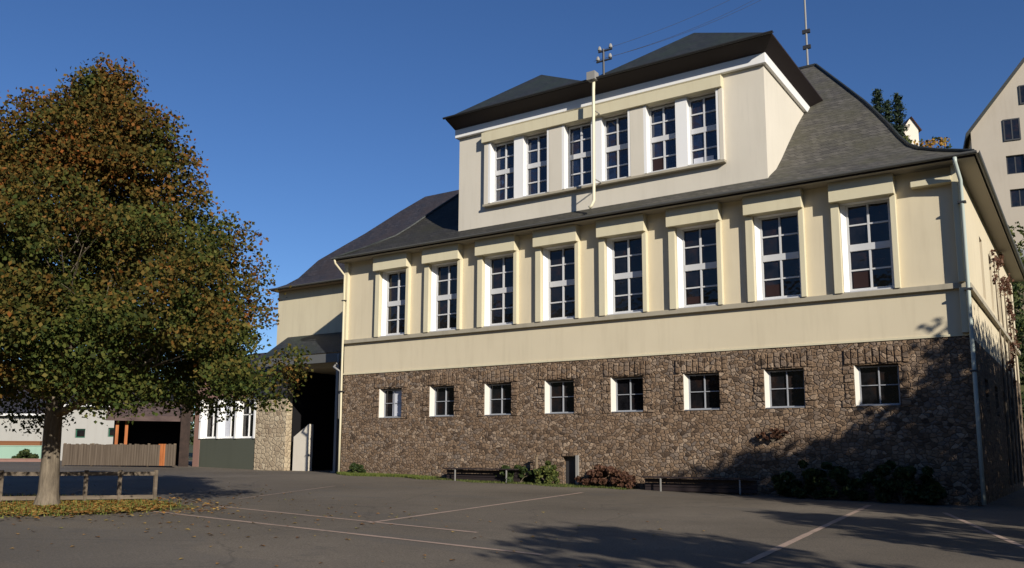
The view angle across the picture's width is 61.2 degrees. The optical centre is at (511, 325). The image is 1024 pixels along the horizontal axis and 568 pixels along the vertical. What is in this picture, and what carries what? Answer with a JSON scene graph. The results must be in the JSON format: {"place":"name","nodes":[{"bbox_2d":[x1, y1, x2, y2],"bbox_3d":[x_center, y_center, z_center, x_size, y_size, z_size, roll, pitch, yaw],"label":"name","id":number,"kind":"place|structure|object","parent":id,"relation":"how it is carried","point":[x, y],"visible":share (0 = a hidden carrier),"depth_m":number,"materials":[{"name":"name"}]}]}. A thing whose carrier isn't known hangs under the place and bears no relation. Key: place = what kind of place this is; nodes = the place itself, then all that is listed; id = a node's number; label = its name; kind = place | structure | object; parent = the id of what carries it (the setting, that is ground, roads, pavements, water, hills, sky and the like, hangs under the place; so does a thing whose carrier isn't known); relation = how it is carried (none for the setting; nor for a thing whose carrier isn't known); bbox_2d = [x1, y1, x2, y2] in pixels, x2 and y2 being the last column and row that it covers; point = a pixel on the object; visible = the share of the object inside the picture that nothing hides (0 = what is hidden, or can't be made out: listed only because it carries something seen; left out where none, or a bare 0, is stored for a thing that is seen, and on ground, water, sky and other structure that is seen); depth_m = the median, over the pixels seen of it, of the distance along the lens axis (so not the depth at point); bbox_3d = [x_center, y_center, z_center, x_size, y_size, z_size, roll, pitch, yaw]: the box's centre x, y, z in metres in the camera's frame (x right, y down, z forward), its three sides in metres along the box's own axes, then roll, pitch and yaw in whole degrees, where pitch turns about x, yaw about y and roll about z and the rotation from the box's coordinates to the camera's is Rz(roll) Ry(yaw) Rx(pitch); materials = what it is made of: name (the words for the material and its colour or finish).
{"place":"outdoors","nodes":[
{"label":"outdoors","id":0,"kind":"place"},
{"bbox_2d":[189,429,193,459],"bbox_3d":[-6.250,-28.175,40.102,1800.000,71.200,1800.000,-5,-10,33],"label":"ground","id":1,"kind":"structure","parent":0,"point":[191,451],"depth_m":121.58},
{"bbox_2d":[0,441,41,445],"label":"wall","id":2,"kind":"structure","parent":1,"relation":"on","point":[38,443],"depth_m":56.01,"materials":[{"name":"paint"}]},
{"bbox_2d":[0,390,45,440],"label":"background house","id":3,"kind":"structure","parent":1,"relation":"on","point":[10,435],"depth_m":62.40,"materials":[{"name":"paint"}]},
{"bbox_2d":[60,390,173,460],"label":"background house","id":4,"kind":"structure","parent":1,"relation":"on","point":[85,431],"depth_m":58.39,"materials":[{"name":"paint"}]},
{"bbox_2d":[75,429,84,437],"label":"window","id":5,"kind":"structure","parent":4,"relation":"in","point":[80,433],"depth_m":58.44,"materials":[{"name":"glass"}]},
{"bbox_2d":[108,428,113,436],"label":"window","id":6,"kind":"structure","parent":4,"relation":"in","point":[111,430],"depth_m":58.44,"materials":[{"name":"green paint"}]},
{"bbox_2d":[134,354,195,429],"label":"background tree","id":7,"kind":"object","parent":1,"relation":"on","point":[191,427],"depth_m":88.48,"materials":[{"name":"green plant"}]},
{"bbox_2d":[165,374,196,444],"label":"background tree","id":8,"kind":"object","parent":1,"relation":"on","point":[192,438],"visible":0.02,"depth_m":90.62,"materials":[{"name":"green plant"}]},
{"bbox_2d":[192,190,458,472],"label":"annex building","id":9,"kind":"structure","parent":1,"relation":"on","point":[303,435],"depth_m":42.77,"materials":[{"name":"paint"}]},
{"bbox_2d":[201,399,216,438],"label":"wing window","id":10,"kind":"structure","parent":9,"relation":"in","point":[208,430],"depth_m":45.46,"materials":[{"name":"white paint"}]},
{"bbox_2d":[218,398,235,437],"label":"wing window","id":11,"kind":"structure","parent":9,"relation":"in","point":[226,428],"depth_m":44.67,"materials":[{"name":"white paint"}]},
{"bbox_2d":[236,398,253,437],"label":"wing window","id":12,"kind":"structure","parent":9,"relation":"in","point":[244,421],"depth_m":43.91,"materials":[{"name":"white paint"}]},
{"bbox_2d":[0,460,1023,567],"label":"schoolyard","id":13,"kind":"structure","parent":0,"point":[739,529],"depth_m":15.38,"materials":[{"name":"asphalt"}]},
{"bbox_2d":[0,458,40,461],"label":"wall","id":14,"kind":"structure","parent":13,"relation":"on","point":[17,460],"depth_m":50.07,"materials":[{"name":"paint"}]},
{"bbox_2d":[0,445,41,458],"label":"wall","id":15,"kind":"structure","parent":13,"relation":"on","point":[8,451],"depth_m":54.08,"materials":[{"name":"green paint"}]},
{"bbox_2d":[11,449,38,458],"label":"hedge","id":16,"kind":"object","parent":13,"relation":"on","point":[24,454],"visible":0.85,"depth_m":52.72,"materials":[{"name":"green plant"}]},
{"bbox_2d":[0,470,157,501],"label":"wooden railing","id":17,"kind":"object","parent":13,"relation":"on","point":[86,474],"visible":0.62,"depth_m":19.28,"materials":[{"name":"brown wood"}]},
{"bbox_2d":[0,493,196,516],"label":"bed grass","id":18,"kind":"structure","parent":13,"relation":"on","point":[63,508],"depth_m":17.44,"materials":[{"name":"plant"}]},
{"bbox_2d":[0,52,313,505],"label":"maple tree","id":19,"kind":"object","parent":18,"relation":"on","point":[67,333],"visible":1,"depth_m":17.49,"materials":[{"name":"green plant"}]},
{"bbox_2d":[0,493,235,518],"bbox_3d":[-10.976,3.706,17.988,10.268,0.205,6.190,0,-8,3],"label":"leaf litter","id":20,"kind":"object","parent":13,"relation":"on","point":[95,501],"visible":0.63,"depth_m":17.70,"materials":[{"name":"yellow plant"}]},
{"bbox_2d":[62,443,175,465],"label":"board fence","id":21,"kind":"object","parent":13,"relation":"on","point":[92,454],"visible":1,"depth_m":43.09,"materials":[{"name":"brown wood"}]},
{"bbox_2d":[106,401,192,464],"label":"wooden hut","id":22,"kind":"object","parent":13,"relation":"on","point":[151,428],"visible":0.48,"depth_m":47.59,"materials":[{"name":"orange wood"}]},
{"bbox_2d":[178,395,192,466],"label":"brick pillar","id":23,"kind":"structure","parent":13,"relation":"on","point":[184,441],"depth_m":45.21,"materials":[{"name":"brown brick"}]},
{"bbox_2d":[218,506,475,532],"bbox_3d":[-3.511,3.709,16.718,7.311,0.151,0.116,-6,-10,36],"label":"court line","id":24,"kind":"object","parent":13,"relation":"on","point":[352,519],"visible":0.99,"depth_m":16.31,"materials":[{"name":"paint"}]},
{"bbox_2d":[154,511,542,554],"bbox_3d":[-3.636,3.465,14.834,10.008,0.205,0.127,-6,-10,36],"label":"court line","id":25,"kind":"object","parent":13,"relation":"on","point":[362,534],"visible":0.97,"depth_m":13.85,"materials":[{"name":"paint"}]},
{"bbox_2d":[5,484,704,565],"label":"scattered leaves","id":26,"kind":"object","parent":13,"relation":"on","point":[274,517],"visible":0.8,"depth_m":15.65,"materials":[{"name":"brown plant"}]},
{"bbox_2d":[349,462,365,473],"bbox_3d":[-6.194,5.740,34.472,0.590,0.572,0.802,6,-10,-36],"label":"shrub","id":27,"kind":"object","parent":13,"relation":"on","point":[354,467],"visible":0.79,"depth_m":34.28,"materials":[{"name":"green plant"}]},
{"bbox_2d":[335,471,442,479],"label":"grass","id":28,"kind":"structure","parent":13,"relation":"on","point":[412,476],"depth_m":33.40,"materials":[{"name":"green plant"}]},
{"bbox_2d":[368,492,582,522],"bbox_3d":[-0.266,4.276,20.728,0.122,0.140,10.868,-4,-9,25],"label":"court line","id":29,"kind":"object","parent":13,"relation":"on","point":[468,508],"visible":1,"depth_m":19.02,"materials":[{"name":"paint"}]},
{"bbox_2d":[442,468,519,482],"bbox_3d":[-1.088,5.339,30.905,3.200,0.470,0.480,-5,-10,33],"label":"bench","id":30,"kind":"object","parent":13,"relation":"on","point":[458,473],"visible":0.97,"depth_m":30.93,"materials":[{"name":"brown wood"}]},
{"bbox_2d":[494,465,534,482],"bbox_3d":[0.046,5.245,30.372,1.659,0.738,0.877,-5,-10,33],"label":"shrub","id":31,"kind":"object","parent":13,"relation":"on","point":[522,470],"visible":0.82,"depth_m":30.14,"materials":[{"name":"green plant"}]},
{"bbox_2d":[427,477,637,489],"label":"weeds","id":32,"kind":"object","parent":13,"relation":"on","point":[552,484],"visible":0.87,"depth_m":29.43,"materials":[{"name":"green plant"}]},
{"bbox_2d":[534,455,538,480],"bbox_3d":[0.844,4.970,29.878,0.140,1.000,0.140,-5,-10,33],"label":"wooden post","id":33,"kind":"object","parent":13,"relation":"on","point":[536,461],"visible":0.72,"depth_m":29.88,"materials":[{"name":"brown wood"}]},
{"bbox_2d":[533,460,559,484],"bbox_3d":[1.177,5.066,29.653,0.962,0.879,0.775,-5,-10,33],"label":"shrub","id":34,"kind":"object","parent":13,"relation":"on","point":[551,474],"visible":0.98,"depth_m":29.53,"materials":[{"name":"green plant"}]},
{"bbox_2d":[575,464,625,487],"bbox_3d":[2.953,4.968,28.462,2.066,0.845,0.743,-5,-10,33],"label":"shrub","id":35,"kind":"object","parent":13,"relation":"on","point":[599,473],"visible":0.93,"depth_m":28.33,"materials":[{"name":"brown plant"}]},
{"bbox_2d":[610,470,635,488],"bbox_3d":[3.620,4.996,27.983,0.913,0.678,0.689,-21,-22,67],"label":"shrub","id":36,"kind":"object","parent":13,"relation":"on","point":[626,477],"visible":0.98,"depth_m":27.79,"materials":[{"name":"red plant"}]},
{"bbox_2d":[331,30,1023,505],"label":"school building","id":37,"kind":"structure","parent":13,"relation":"on","point":[701,256],"depth_m":28.56,"materials":[{"name":"beige paint"}]},
{"bbox_2d":[379,389,401,417],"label":"basement window","id":38,"kind":"structure","parent":37,"relation":"in","point":[390,406],"depth_m":34.73,"materials":[{"name":"grey"}]},
{"bbox_2d":[380,269,405,336],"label":"window","id":39,"kind":"structure","parent":37,"relation":"in","point":[394,282],"depth_m":35.22,"materials":[{"name":"grey wood"}]},
{"bbox_2d":[429,386,453,416],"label":"basement window","id":40,"kind":"structure","parent":37,"relation":"in","point":[441,398],"depth_m":33.28,"materials":[{"name":"grey"}]},
{"bbox_2d":[429,261,456,331],"bbox_3d":[-2.556,-1.103,33.599,1.380,2.690,0.340,-5,-10,33],"label":"window","id":41,"kind":"structure","parent":37,"relation":"in","point":[444,275],"depth_m":33.79,"materials":[{"name":"grey wood"}]},
{"bbox_2d":[484,384,510,415],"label":"basement window","id":42,"kind":"structure","parent":37,"relation":"in","point":[497,396],"depth_m":31.85,"materials":[{"name":"grey"}]},
{"bbox_2d":[483,253,512,326],"bbox_3d":[-0.411,-1.303,32.184,1.380,2.690,0.340,-5,-10,33],"label":"window","id":43,"kind":"structure","parent":37,"relation":"in","point":[498,268],"depth_m":32.37,"materials":[{"name":"grey wood"}]},
{"bbox_2d":[542,244,574,321],"bbox_3d":[1.735,-1.503,30.768,1.380,2.690,0.340,-5,-10,33],"label":"window","id":44,"kind":"structure","parent":37,"relation":"in","point":[558,261],"depth_m":30.94,"materials":[{"name":"grey"}]},
{"bbox_2d":[545,381,573,413],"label":"basement window","id":45,"kind":"structure","parent":37,"relation":"in","point":[559,395],"depth_m":30.41,"materials":[{"name":"grey"}]},
{"bbox_2d":[562,453,578,484],"bbox_3d":[2.053,5.042,29.587,0.660,1.320,0.300,-5,-10,33],"label":"cellar door","id":46,"kind":"structure","parent":37,"relation":"in","point":[572,460],"depth_m":29.69,"materials":[{"name":"grey metal"}]},
{"bbox_2d":[596,43,611,74],"bbox_3d":[3.251,-9.209,30.463,0.633,1.380,0.133,-5,-10,33],"label":"service mast","id":47,"kind":"object","parent":37,"relation":"attached to","point":[603,51],"visible":1,"depth_m":30.47,"materials":[{"name":"grey metal"}]},
{"bbox_2d":[606,0,728,48],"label":"overhead wire","id":48,"kind":"object","parent":47,"relation":"attached to","point":[668,26],"visible":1,"depth_m":32.17,"materials":[{"name":"grey metal"}]},
{"bbox_2d":[600,0,752,59],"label":"overhead wire","id":49,"kind":"object","parent":47,"relation":"attached to","point":[682,32],"visible":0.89,"depth_m":33.36,"materials":[{"name":"grey metal"}]},
{"bbox_2d":[607,3,753,57],"bbox_3d":[7.904,-12.199,33.735,10.924,6.510,0.012,5,-10,-30],"label":"overhead wire","id":50,"kind":"object","parent":47,"relation":"attached to","point":[683,33],"visible":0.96,"depth_m":32.60,"materials":[{"name":"grey metal"}]},
{"bbox_2d":[607,234,642,314],"bbox_3d":[3.880,-1.702,29.352,1.380,2.690,0.340,-5,-10,33],"label":"window","id":51,"kind":"structure","parent":37,"relation":"in","point":[624,254],"depth_m":29.52,"materials":[{"name":"white"}]},
{"bbox_2d":[611,377,642,411],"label":"basement window","id":52,"kind":"structure","parent":37,"relation":"in","point":[626,393],"depth_m":28.97,"materials":[{"name":"grey"}]},
{"bbox_2d":[677,223,717,308],"bbox_3d":[6.025,-1.902,27.937,1.380,2.690,0.340,-5,-10,33],"label":"window","id":53,"kind":"structure","parent":37,"relation":"in","point":[696,245],"depth_m":28.08,"materials":[{"name":"grey"}]},
{"bbox_2d":[683,374,719,410],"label":"basement window","id":54,"kind":"structure","parent":37,"relation":"in","point":[701,391],"depth_m":27.53,"materials":[{"name":"grey"}]},
{"bbox_2d":[756,428,788,441],"bbox_3d":[7.742,3.251,25.764,1.007,0.420,0.321,-5,-10,33],"label":"climbing vine","id":55,"kind":"object","parent":37,"relation":"attached to","point":[774,435],"visible":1,"depth_m":25.66,"materials":[{"name":"brown plant"}]},
{"bbox_2d":[754,211,801,300],"bbox_3d":[8.170,-2.102,26.521,1.380,2.690,0.340,-5,-10,33],"label":"window","id":56,"kind":"structure","parent":37,"relation":"in","point":[777,252],"depth_m":26.65,"materials":[{"name":"grey"}]},
{"bbox_2d":[764,369,804,408],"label":"basement window","id":57,"kind":"structure","parent":37,"relation":"in","point":[783,388],"depth_m":26.08,"materials":[{"name":"grey"}]},
{"bbox_2d":[802,0,810,64],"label":"roof mast","id":58,"kind":"object","parent":37,"relation":"on","point":[807,46],"visible":0.8,"depth_m":36.59,"materials":[{"name":"silver metal"}]},
{"bbox_2d":[840,197,894,292],"bbox_3d":[10.316,-2.301,25.105,1.380,2.690,0.340,-5,-10,33],"label":"window","id":59,"kind":"structure","parent":37,"relation":"in","point":[867,253],"depth_m":25.22,"materials":[{"name":"grey"}]},
{"bbox_2d":[854,365,900,405],"bbox_3d":[10.363,1.695,24.547,1.155,1.170,0.310,-5,-10,33],"label":"basement window","id":60,"kind":"structure","parent":37,"relation":"in","point":[874,385],"depth_m":24.64,"materials":[{"name":"grey"}]},
{"bbox_2d":[990,249,1023,484],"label":"climbing vine","id":61,"kind":"object","parent":37,"relation":"attached to","point":[1007,289],"visible":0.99,"depth_m":33.36,"materials":[{"name":"green plant"}]},
{"bbox_2d":[641,476,758,494],"bbox_3d":[5.694,4.869,26.406,3.600,0.470,0.480,-5,-10,33],"label":"bench","id":62,"kind":"object","parent":13,"relation":"on","point":[677,484],"visible":0.99,"depth_m":26.34,"materials":[{"name":"grey"}]},
{"bbox_2d":[742,505,870,563],"bbox_3d":[6.126,3.876,16.821,0.132,0.148,12.640,-4,-10,29],"label":"court line","id":63,"kind":"object","parent":13,"relation":"on","point":[765,553],"visible":1,"depth_m":14.23,"materials":[{"name":"paint"}]},
{"bbox_2d":[771,460,858,500],"bbox_3d":[8.611,4.391,24.593,2.507,1.178,1.005,-5,-10,33],"label":"shrub","id":64,"kind":"object","parent":13,"relation":"on","point":[790,485],"visible":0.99,"depth_m":24.36,"materials":[{"name":"green plant"}]},
{"bbox_2d":[851,460,947,503],"bbox_3d":[10.360,4.244,23.372,2.472,1.215,1.048,-5,-10,33],"label":"shrub","id":65,"kind":"object","parent":13,"relation":"on","point":[930,490],"visible":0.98,"depth_m":23.11,"materials":[{"name":"green plant"}]},
{"bbox_2d":[944,513,1023,547],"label":"court line","id":66,"kind":"object","parent":13,"relation":"on","point":[994,534],"visible":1,"depth_m":16.04,"materials":[{"name":"paint"}]},
{"bbox_2d":[0,0,1023,427],"label":"sky","id":67,"kind":"structure","parent":0,"point":[317,122],"materials":[{"name":"blue"}]},
{"bbox_2d":[1015,284,1023,417],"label":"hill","id":68,"kind":"structure","parent":0,"point":[1021,386],"depth_m":49.95,"materials":[{"name":"green plant"}]},
{"bbox_2d":[871,88,889,121],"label":"conifer","id":69,"kind":"object","parent":68,"relation":"on","point":[877,100],"visible":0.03,"depth_m":55.72,"materials":[{"name":"green plant"}]},
{"bbox_2d":[881,99,893,123],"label":"conifer","id":70,"kind":"object","parent":68,"relation":"on","point":[887,107],"visible":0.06,"depth_m":58.70,"materials":[{"name":"green plant"}]},
{"bbox_2d":[889,92,909,138],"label":"conifer","id":71,"kind":"object","parent":68,"relation":"on","point":[897,120],"visible":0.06,"depth_m":56.58,"materials":[{"name":"green plant"}]},
{"bbox_2d":[900,116,921,144],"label":"gable","id":72,"kind":"structure","parent":68,"relation":"on","point":[914,130],"depth_m":65.85,"materials":[{"name":"paint"}]},
{"bbox_2d":[903,135,922,145],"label":"broadleaf tree","id":73,"kind":"object","parent":68,"relation":"on","point":[909,140],"visible":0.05,"depth_m":53.32,"materials":[{"name":"green plant"}]},
{"bbox_2d":[913,137,949,147],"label":"broadleaf tree","id":74,"kind":"object","parent":68,"relation":"on","point":[941,142],"visible":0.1,"depth_m":51.38,"materials":[{"name":"orange plant"}]},
{"bbox_2d":[932,137,951,147],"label":"broadleaf tree","id":75,"kind":"object","parent":68,"relation":"on","point":[949,146],"visible":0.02,"depth_m":55.59,"materials":[{"name":"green plant"}]},
{"bbox_2d":[963,57,1023,256],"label":"neighbour house","id":76,"kind":"structure","parent":68,"relation":"on","point":[994,135],"depth_m":62.26,"materials":[{"name":"beige paint"}]},
{"bbox_2d":[1002,118,1020,141],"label":"window","id":77,"kind":"structure","parent":76,"relation":"in","point":[1011,127],"depth_m":62.15,"materials":[{"name":"glass"}]},
{"bbox_2d":[1006,155,1023,173],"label":"window","id":78,"kind":"structure","parent":76,"relation":"in","point":[1015,164],"depth_m":61.97,"materials":[{"name":"glass"}]},
{"bbox_2d":[1010,189,1023,206],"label":"window","id":79,"kind":"structure","parent":76,"relation":"in","point":[1017,196],"depth_m":61.62,"materials":[{"name":"blue glass"}]},
{"bbox_2d":[1018,85,1023,103],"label":"window","id":80,"kind":"structure","parent":76,"relation":"in","point":[1021,87],"depth_m":62.21,"materials":[{"name":"glass"}]},
{"bbox_2d":[1008,221,1023,356],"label":"hillside bush","id":81,"kind":"object","parent":68,"relation":"on","point":[1021,242],"visible":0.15,"depth_m":51.33,"materials":[{"name":"green plant"}]},
{"bbox_2d":[1012,282,1023,410],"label":"hillside bush","id":82,"kind":"object","parent":68,"relation":"on","point":[1016,301],"visible":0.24,"depth_m":45.14,"materials":[{"name":"green plant"}]},
{"bbox_2d":[1012,281,1023,362],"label":"hillside bush","id":83,"kind":"object","parent":68,"relation":"on","point":[1018,320],"visible":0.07,"depth_m":48.47,"materials":[{"name":"green plant"}]},
{"bbox_2d":[1015,320,1023,425],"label":"hillside bush","id":84,"kind":"object","parent":68,"relation":"on","point":[1019,325],"visible":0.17,"depth_m":44.05,"materials":[{"name":"green plant"}]}
]}

